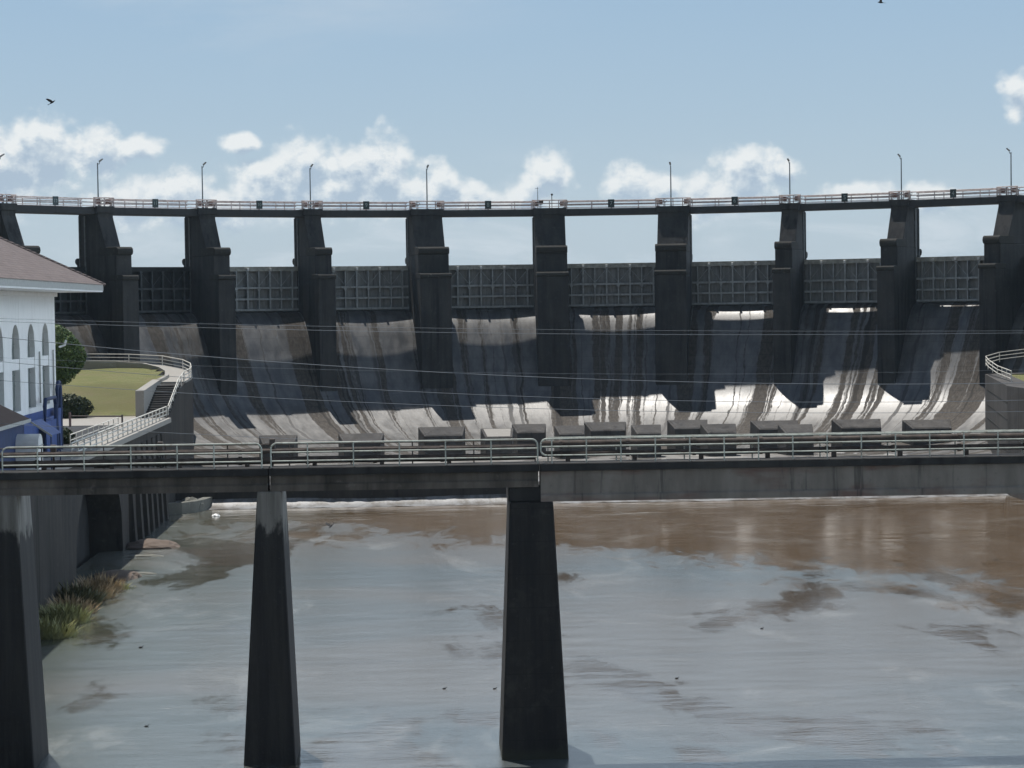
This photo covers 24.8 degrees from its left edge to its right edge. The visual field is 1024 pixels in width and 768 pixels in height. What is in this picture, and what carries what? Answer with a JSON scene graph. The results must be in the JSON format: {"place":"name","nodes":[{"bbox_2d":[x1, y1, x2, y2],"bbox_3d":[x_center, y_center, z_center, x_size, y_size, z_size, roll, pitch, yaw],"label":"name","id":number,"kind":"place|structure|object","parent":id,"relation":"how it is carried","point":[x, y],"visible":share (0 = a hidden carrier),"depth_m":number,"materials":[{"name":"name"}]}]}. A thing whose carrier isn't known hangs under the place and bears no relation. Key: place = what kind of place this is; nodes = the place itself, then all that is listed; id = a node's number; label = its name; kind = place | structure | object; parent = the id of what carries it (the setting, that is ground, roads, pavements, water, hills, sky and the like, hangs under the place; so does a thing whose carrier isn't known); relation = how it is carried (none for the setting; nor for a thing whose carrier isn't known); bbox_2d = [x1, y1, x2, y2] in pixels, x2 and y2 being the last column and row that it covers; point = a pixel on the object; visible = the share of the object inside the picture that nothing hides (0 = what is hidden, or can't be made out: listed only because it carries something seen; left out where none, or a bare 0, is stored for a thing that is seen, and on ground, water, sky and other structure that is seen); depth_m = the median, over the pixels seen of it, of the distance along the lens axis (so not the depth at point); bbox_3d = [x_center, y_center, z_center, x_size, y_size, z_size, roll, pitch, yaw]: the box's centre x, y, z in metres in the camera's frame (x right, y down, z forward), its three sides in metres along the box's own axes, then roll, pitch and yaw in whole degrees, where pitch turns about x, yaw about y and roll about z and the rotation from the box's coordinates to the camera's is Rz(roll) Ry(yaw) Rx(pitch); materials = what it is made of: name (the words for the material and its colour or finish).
{"place":"outdoors","nodes":[
{"label":"outdoors","id":0,"kind":"place"},
{"bbox_2d":[63,425,120,445],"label":"yard pavement","id":1,"kind":"structure","parent":0,"point":[76,429],"depth_m":217.01,"materials":[{"name":"concrete"}]},
{"bbox_2d":[63,416,137,425],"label":"access road","id":2,"kind":"structure","parent":0,"point":[81,421],"depth_m":234.73,"materials":[{"name":"concrete"}]},
{"bbox_2d":[62,368,163,415],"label":"lawn bank","id":3,"kind":"structure","parent":0,"point":[104,399],"depth_m":257.79,"materials":[{"name":"plant"}]},
{"bbox_2d":[97,415,138,434],"bbox_3d":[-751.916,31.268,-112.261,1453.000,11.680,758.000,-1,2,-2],"label":"bank ground","id":4,"kind":"structure","parent":0,"point":[119,415],"depth_m":246.75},
{"bbox_2d":[0,237,105,420],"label":"powerhouse","id":5,"kind":"structure","parent":4,"relation":"on","point":[32,284],"depth_m":174.96,"materials":[{"name":"white paint"}]},
{"bbox_2d":[0,318,679,330],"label":"overhead wire","id":6,"kind":"object","parent":5,"relation":"attached to","point":[344,326],"visible":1,"depth_m":140.88,"materials":[{"name":"metal"}]},
{"bbox_2d":[0,321,991,334],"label":"overhead wire","id":7,"kind":"object","parent":5,"relation":"attached to","point":[548,333],"visible":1,"depth_m":141.55,"materials":[{"name":"metal"}]},
{"bbox_2d":[1,337,1001,383],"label":"overhead wire","id":8,"kind":"object","parent":5,"relation":"attached to","point":[462,373],"visible":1,"depth_m":141.16,"materials":[{"name":"metal"}]},
{"bbox_2d":[0,361,1018,401],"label":"overhead wire","id":9,"kind":"object","parent":5,"relation":"attached to","point":[474,394],"visible":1,"depth_m":141.22,"materials":[{"name":"metal"}]},
{"bbox_2d":[0,380,1023,412],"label":"overhead wire","id":10,"kind":"object","parent":5,"relation":"attached to","point":[493,407],"visible":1,"depth_m":141.29,"materials":[{"name":"metal"}]},
{"bbox_2d":[55,324,86,385],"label":"round tree","id":11,"kind":"object","parent":4,"relation":"on","point":[72,356],"visible":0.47,"depth_m":244.76,"materials":[{"name":"green plant"}]},
{"bbox_2d":[58,393,94,417],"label":"clipped hedge","id":12,"kind":"object","parent":4,"relation":"on","point":[73,404],"visible":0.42,"depth_m":240.77,"materials":[{"name":"green plant"}]},
{"bbox_2d":[30,418,170,611],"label":"channel wall","id":13,"kind":"structure","parent":4,"relation":"on","point":[72,534],"depth_m":200.08,"materials":[{"name":"concrete"}]},
{"bbox_2d":[15,434,42,469],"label":"white booth","id":14,"kind":"object","parent":13,"relation":"on","point":[24,440],"visible":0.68,"depth_m":157.78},
{"bbox_2d":[0,405,60,469],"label":"blue lean to","id":15,"kind":"object","parent":13,"relation":"on","point":[9,429],"visible":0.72,"depth_m":157.54,"materials":[{"name":"paint"}]},
{"bbox_2d":[43,395,58,457],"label":"steel gantry","id":16,"kind":"object","parent":13,"relation":"on","point":[53,422],"visible":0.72,"depth_m":179.51,"materials":[{"name":"metal"}]},
{"bbox_2d":[55,380,62,449],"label":"steel gantry","id":17,"kind":"object","parent":13,"relation":"on","point":[58,391],"visible":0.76,"depth_m":186.86,"materials":[{"name":"metal"}]},
{"bbox_2d":[70,406,166,457],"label":"guard railing","id":18,"kind":"object","parent":13,"relation":"on","point":[127,426],"visible":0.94,"depth_m":205.21,"materials":[{"name":"metal"}]},
{"bbox_2d":[82,361,193,502],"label":"training wall","id":19,"kind":"structure","parent":4,"relation":"on","point":[180,410],"depth_m":252.24,"materials":[{"name":"concrete"}]},
{"bbox_2d":[86,353,191,381],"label":"guard railing","id":20,"kind":"object","parent":19,"relation":"on","point":[182,366],"visible":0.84,"depth_m":285.48,"materials":[{"name":"metal"}]},
{"bbox_2d":[0,0,1023,266],"label":"sky","id":21,"kind":"structure","parent":0,"point":[501,100],"materials":[{"name":"blue"}]},
{"bbox_2d":[36,496,1023,767],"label":"river water","id":22,"kind":"structure","parent":0,"point":[890,634],"depth_m":144.90,"materials":[{"name":"liquid"}]},
{"bbox_2d":[0,495,48,767],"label":"bridge pier","id":23,"kind":"structure","parent":22,"relation":"in","point":[23,735],"depth_m":105.91,"materials":[{"name":"concrete"}]},
{"bbox_2d":[0,466,269,495],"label":"bridge span","id":24,"kind":"object","parent":23,"relation":"on","point":[134,480],"visible":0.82,"depth_m":106.01,"materials":[{"name":"concrete"}]},
{"bbox_2d":[1,443,262,471],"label":"pipe railing","id":25,"kind":"object","parent":24,"relation":"on","point":[130,455],"visible":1,"depth_m":105.98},
{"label":"bridge span","id":26,"kind":"object","parent":23,"relation":"on","visible":0},
{"bbox_2d":[0,452,535,469],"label":"service pipe","id":27,"kind":"object","parent":26,"relation":"on","point":[265,460],"visible":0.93,"depth_m":107.22,"materials":[{"name":"metal"}]},
{"bbox_2d":[0,445,534,457],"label":"service pipe","id":28,"kind":"object","parent":27,"relation":"on","point":[265,451],"visible":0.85,"depth_m":107.25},
{"bbox_2d":[0,440,535,469],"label":"railing","id":29,"kind":"object","parent":26,"relation":"on","point":[281,448],"visible":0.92,"depth_m":107.61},
{"bbox_2d":[39,612,88,639],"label":"reed clump","id":30,"kind":"object","parent":22,"relation":"in","point":[53,629],"visible":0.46,"depth_m":148.95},
{"bbox_2d":[38,600,99,624],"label":"reed clump","id":31,"kind":"object","parent":22,"relation":"in","point":[65,610],"visible":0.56,"depth_m":155.92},
{"bbox_2d":[44,592,104,614],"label":"reed clump","id":32,"kind":"object","parent":22,"relation":"in","point":[83,607],"visible":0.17,"depth_m":160.99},
{"bbox_2d":[54,579,110,605],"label":"reed clump","id":33,"kind":"object","parent":22,"relation":"in","point":[84,591],"visible":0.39,"depth_m":165.47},
{"bbox_2d":[72,576,122,599],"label":"reed clump","id":34,"kind":"object","parent":22,"relation":"in","point":[110,591],"visible":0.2,"depth_m":169.13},
{"bbox_2d":[73,569,128,592],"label":"reed clump","id":35,"kind":"object","parent":22,"relation":"in","point":[108,581],"visible":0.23,"depth_m":173.01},
{"bbox_2d":[94,570,141,580],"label":"shore rock","id":36,"kind":"object","parent":22,"relation":"in","point":[126,575],"visible":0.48,"depth_m":180.87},
{"bbox_2d":[126,538,180,549],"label":"shore rock","id":37,"kind":"object","parent":22,"relation":"in","point":[147,544],"visible":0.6,"depth_m":203.88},
{"bbox_2d":[168,497,211,514],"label":"curved kerb wall","id":38,"kind":"structure","parent":22,"relation":"in","point":[191,506],"depth_m":238.99,"materials":[{"name":"concrete"}]},
{"bbox_2d":[244,490,300,765],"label":"bridge pier","id":39,"kind":"structure","parent":22,"relation":"in","point":[272,733],"depth_m":106.31,"materials":[{"name":"concrete"}]},
{"bbox_2d":[499,481,568,759],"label":"bridge pier","id":40,"kind":"structure","parent":22,"relation":"in","point":[533,723],"depth_m":106.75,"materials":[{"name":"concrete"}]},
{"bbox_2d":[269,461,538,491],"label":"bridge span","id":41,"kind":"object","parent":40,"relation":"on","point":[402,476],"visible":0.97,"depth_m":106.47,"materials":[{"name":"concrete"}]},
{"bbox_2d":[270,438,538,467],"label":"pipe railing","id":42,"kind":"object","parent":41,"relation":"on","point":[399,450],"visible":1,"depth_m":106.44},
{"bbox_2d":[538,453,1023,501],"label":"bridge span","id":43,"kind":"object","parent":40,"relation":"on","point":[730,478],"visible":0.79,"depth_m":107.16,"materials":[{"name":"concrete"}]},
{"bbox_2d":[540,430,1023,462],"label":"pipe railing","id":44,"kind":"object","parent":43,"relation":"on","point":[792,442],"visible":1,"depth_m":107.09,"materials":[{"name":"metal"}]},
{"bbox_2d":[547,429,1023,460],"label":"railing","id":45,"kind":"object","parent":43,"relation":"on","point":[786,433],"visible":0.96,"depth_m":108.48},
{"bbox_2d":[542,432,1023,447],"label":"service pipe","id":46,"kind":"object","parent":45,"relation":"attached to","point":[694,440],"visible":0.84,"depth_m":108.08,"materials":[{"name":"metal"}]},
{"bbox_2d":[250,453,886,476],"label":"apron floor","id":47,"kind":"structure","parent":0,"point":[540,458],"depth_m":276.91,"materials":[{"name":"concrete"}]},
{"bbox_2d":[259,435,297,456],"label":"baffle block","id":48,"kind":"structure","parent":47,"relation":"on","point":[292,438],"depth_m":278.02,"materials":[{"name":"concrete"}]},
{"bbox_2d":[176,488,505,500],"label":"apron sill","id":49,"kind":"structure","parent":47,"relation":"on","point":[397,493],"depth_m":245.86,"materials":[{"name":"concrete"}]},
{"bbox_2d":[55,302,1023,466],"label":"spillway dam","id":50,"kind":"structure","parent":47,"relation":"on","point":[841,378],"depth_m":311.83,"materials":[{"name":"concrete"}]},
{"bbox_2d":[0,203,40,253],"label":"dam pier","id":51,"kind":"structure","parent":50,"relation":"on","point":[9,229],"depth_m":285.28,"materials":[{"name":"concrete"}]},
{"bbox_2d":[54,267,85,314],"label":"spillway gate","id":52,"kind":"structure","parent":50,"relation":"on","point":[68,303],"depth_m":297.35,"materials":[{"name":"metal"}]},
{"bbox_2d":[75,206,139,362],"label":"dam pier","id":53,"kind":"structure","parent":50,"relation":"on","point":[104,257],"depth_m":295.55,"materials":[{"name":"concrete"}]},
{"bbox_2d":[15,205,95,214],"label":"deck span","id":54,"kind":"object","parent":53,"relation":"on","point":[54,210],"visible":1,"depth_m":292.15,"materials":[{"name":"concrete"}]},
{"bbox_2d":[11,195,96,206],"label":"safety railing","id":55,"kind":"object","parent":54,"relation":"on","point":[37,200],"visible":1,"depth_m":291.49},
{"bbox_2d":[113,208,197,216],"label":"deck span","id":56,"kind":"object","parent":53,"relation":"on","point":[159,212],"visible":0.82,"depth_m":302.75,"materials":[{"name":"concrete"}]},
{"bbox_2d":[109,199,198,208],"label":"safety railing","id":57,"kind":"object","parent":56,"relation":"on","point":[136,206],"visible":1,"depth_m":302.12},
{"bbox_2d":[132,267,189,313],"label":"spillway gate","id":58,"kind":"structure","parent":50,"relation":"on","point":[163,290],"depth_m":306.76,"materials":[{"name":"metal"}]},
{"bbox_2d":[182,208,236,394],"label":"dam pier","id":59,"kind":"structure","parent":50,"relation":"on","point":[211,283],"depth_m":304.39,"materials":[{"name":"concrete"}]},
{"bbox_2d":[230,267,297,311],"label":"spillway gate","id":60,"kind":"structure","parent":50,"relation":"on","point":[265,289],"depth_m":315.05,"materials":[{"name":"metal"}]},
{"bbox_2d":[292,209,336,391],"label":"dam pier","id":61,"kind":"structure","parent":50,"relation":"on","point":[316,286],"depth_m":311.28,"materials":[{"name":"concrete"}]},
{"bbox_2d":[215,209,303,217],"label":"deck span","id":62,"kind":"object","parent":61,"relation":"on","point":[263,213],"visible":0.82,"depth_m":311.38,"materials":[{"name":"concrete"}]},
{"bbox_2d":[212,201,304,209],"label":"safety railing","id":63,"kind":"object","parent":62,"relation":"on","point":[284,205],"visible":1,"depth_m":311.94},
{"bbox_2d":[321,210,411,217],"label":"deck span","id":64,"kind":"object","parent":61,"relation":"on","point":[366,213],"visible":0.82,"depth_m":317.78,"materials":[{"name":"concrete"}]},
{"bbox_2d":[314,203,406,209],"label":"safety railing","id":65,"kind":"object","parent":64,"relation":"on","point":[362,206],"visible":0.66,"depth_m":320.35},
{"bbox_2d":[318,202,412,209],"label":"safety railing","id":66,"kind":"object","parent":64,"relation":"on","point":[346,205],"visible":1,"depth_m":317.29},
{"bbox_2d":[338,433,384,455],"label":"baffle block","id":67,"kind":"structure","parent":50,"relation":"on","point":[363,437],"depth_m":278.43,"materials":[{"name":"concrete"}]},
{"bbox_2d":[332,266,408,310],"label":"spillway gate","id":68,"kind":"structure","parent":50,"relation":"on","point":[361,288],"depth_m":320.97,"materials":[{"name":"metal"}]},
{"bbox_2d":[405,209,452,388],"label":"dam pier","id":69,"kind":"structure","parent":50,"relation":"on","point":[429,283],"depth_m":315.64,"materials":[{"name":"concrete"}]},
{"bbox_2d":[442,209,533,217],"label":"deck span","id":70,"kind":"object","parent":69,"relation":"on","point":[494,213],"visible":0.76,"depth_m":321.57,"materials":[{"name":"concrete"}]},
{"bbox_2d":[440,201,535,209],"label":"safety railing","id":71,"kind":"object","parent":70,"relation":"on","point":[468,205],"visible":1,"depth_m":321.32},
{"bbox_2d":[418,427,465,453],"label":"baffle block","id":72,"kind":"structure","parent":50,"relation":"on","point":[441,433],"depth_m":278.07,"materials":[{"name":"concrete"}]},
{"bbox_2d":[449,264,533,308],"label":"spillway gate","id":73,"kind":"structure","parent":50,"relation":"on","point":[490,286],"depth_m":324.81,"materials":[{"name":"metal"}]},
{"bbox_2d":[480,428,513,453],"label":"baffle block","id":74,"kind":"structure","parent":50,"relation":"on","point":[496,433],"depth_m":278.59,"materials":[{"name":"concrete"}]},
{"bbox_2d":[512,424,545,455],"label":"baffle block","id":75,"kind":"structure","parent":50,"relation":"on","point":[537,432],"depth_m":284.25,"materials":[{"name":"concrete"}]},
{"bbox_2d":[532,208,569,385],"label":"dam pier","id":76,"kind":"structure","parent":50,"relation":"on","point":[550,286],"depth_m":317.52,"materials":[{"name":"concrete"}]},
{"bbox_2d":[554,425,584,458],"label":"baffle block","id":77,"kind":"structure","parent":50,"relation":"on","point":[570,431],"depth_m":278.82,"materials":[{"name":"concrete"}]},
{"bbox_2d":[584,422,625,449],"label":"baffle block","id":78,"kind":"structure","parent":50,"relation":"on","point":[605,428],"depth_m":284.79,"materials":[{"name":"concrete"}]},
{"bbox_2d":[567,263,655,307],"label":"spillway gate","id":79,"kind":"structure","parent":50,"relation":"on","point":[611,285],"depth_m":325.39,"materials":[{"name":"metal"}]},
{"bbox_2d":[631,424,660,457],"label":"baffle block","id":80,"kind":"structure","parent":50,"relation":"on","point":[637,430],"depth_m":279.21,"materials":[{"name":"concrete"}]},
{"bbox_2d":[654,206,692,384],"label":"dam pier","id":81,"kind":"structure","parent":50,"relation":"on","point":[673,275],"depth_m":316.66,"materials":[{"name":"concrete"}]},
{"bbox_2d":[565,207,657,215],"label":"deck span","id":82,"kind":"object","parent":81,"relation":"on","point":[609,211],"visible":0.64,"depth_m":322.16,"materials":[{"name":"concrete"}]},
{"bbox_2d":[563,199,659,207],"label":"safety railing","id":83,"kind":"object","parent":82,"relation":"on","point":[638,203],"visible":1,"depth_m":322.09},
{"bbox_2d":[667,420,706,448],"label":"baffle block","id":84,"kind":"structure","parent":50,"relation":"on","point":[683,427],"depth_m":285.41,"materials":[{"name":"concrete"}]},
{"bbox_2d":[700,424,736,456],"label":"baffle block","id":85,"kind":"structure","parent":50,"relation":"on","point":[717,428],"depth_m":279.61,"materials":[{"name":"concrete"}]},
{"bbox_2d":[692,260,774,305],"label":"spillway gate","id":86,"kind":"structure","parent":50,"relation":"on","point":[715,283],"depth_m":322.73,"materials":[{"name":"metal"}]},
{"bbox_2d":[750,420,797,447],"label":"baffle block","id":87,"kind":"structure","parent":50,"relation":"on","point":[759,427],"depth_m":286.36,"materials":[{"name":"concrete"}]},
{"bbox_2d":[772,203,807,382],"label":"dam pier","id":88,"kind":"structure","parent":50,"relation":"on","point":[791,256],"depth_m":313.24,"materials":[{"name":"concrete"}]},
{"bbox_2d":[688,204,780,213],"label":"deck span","id":89,"kind":"object","parent":88,"relation":"on","point":[733,209],"visible":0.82,"depth_m":319.49,"materials":[{"name":"concrete"}]},
{"bbox_2d":[687,196,783,205],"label":"safety railing","id":90,"kind":"object","parent":89,"relation":"on","point":[715,201],"visible":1,"depth_m":319.38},
{"bbox_2d":[799,201,890,210],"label":"deck span","id":91,"kind":"object","parent":88,"relation":"on","point":[845,206],"visible":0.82,"depth_m":314.25,"materials":[{"name":"concrete"}]},
{"bbox_2d":[797,192,893,202],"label":"safety railing","id":92,"kind":"object","parent":91,"relation":"on","point":[825,198],"visible":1,"depth_m":313.83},
{"bbox_2d":[777,424,813,454],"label":"baffle block","id":93,"kind":"structure","parent":50,"relation":"on","point":[797,428],"depth_m":280.08,"materials":[{"name":"concrete"}]},
{"bbox_2d":[804,258,880,303],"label":"spillway gate","id":94,"kind":"structure","parent":50,"relation":"on","point":[840,281],"depth_m":317.70,"materials":[{"name":"metal"}]},
{"bbox_2d":[831,419,880,446],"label":"baffle block","id":95,"kind":"structure","parent":50,"relation":"on","point":[855,425],"depth_m":286.28,"materials":[{"name":"concrete"}]},
{"bbox_2d":[876,199,921,384],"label":"dam pier","id":96,"kind":"structure","parent":50,"relation":"on","point":[897,288],"depth_m":307.42,"materials":[{"name":"concrete"}]},
{"bbox_2d":[902,419,951,444],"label":"baffle block","id":97,"kind":"structure","parent":50,"relation":"on","point":[929,425],"depth_m":286.76,"materials":[{"name":"concrete"}]},
{"bbox_2d":[916,256,983,302],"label":"spillway gate","id":98,"kind":"structure","parent":50,"relation":"on","point":[948,279],"depth_m":310.40,"materials":[{"name":"metal"}]},
{"bbox_2d":[978,195,1023,384],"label":"dam pier","id":99,"kind":"structure","parent":50,"relation":"on","point":[1001,285],"depth_m":299.10,"materials":[{"name":"concrete"}]},
{"bbox_2d":[908,197,998,207],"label":"deck span","id":100,"kind":"object","parent":99,"relation":"on","point":[953,202],"visible":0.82,"depth_m":306.66,"materials":[{"name":"concrete"}]},
{"bbox_2d":[907,188,1001,198],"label":"safety railing","id":101,"kind":"object","parent":100,"relation":"on","point":[934,194],"visible":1,"depth_m":306.18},
{"bbox_2d":[176,477,1009,509],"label":"sill overflow water","id":102,"kind":"structure","parent":0,"point":[488,499],"depth_m":245.38,"materials":[{"name":"liquid"}]},
{"bbox_2d":[1012,375,1023,380],"bbox_3d":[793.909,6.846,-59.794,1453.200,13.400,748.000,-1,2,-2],"label":"bank ground","id":103,"kind":"structure","parent":0,"point":[1020,377],"depth_m":278.51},
{"bbox_2d":[985,373,1023,499],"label":"training wall","id":104,"kind":"structure","parent":103,"relation":"on","point":[998,416],"depth_m":254.33,"materials":[{"name":"concrete"}]},
{"bbox_2d":[985,349,1023,381],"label":"guard railing","id":105,"kind":"object","parent":104,"relation":"on","point":[999,359],"visible":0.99,"depth_m":282.58,"materials":[{"name":"metal"}]},
{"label":"bridge pier","id":106,"kind":"object","parent":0,"visible":0},
{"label":"bridge span","id":107,"kind":"object","parent":106,"relation":"on","visible":0},
{"bbox_2d":[542,443,1023,460],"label":"service pipe","id":108,"kind":"object","parent":107,"relation":"on","point":[767,454],"visible":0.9,"depth_m":108.12,"materials":[{"name":"metal"}]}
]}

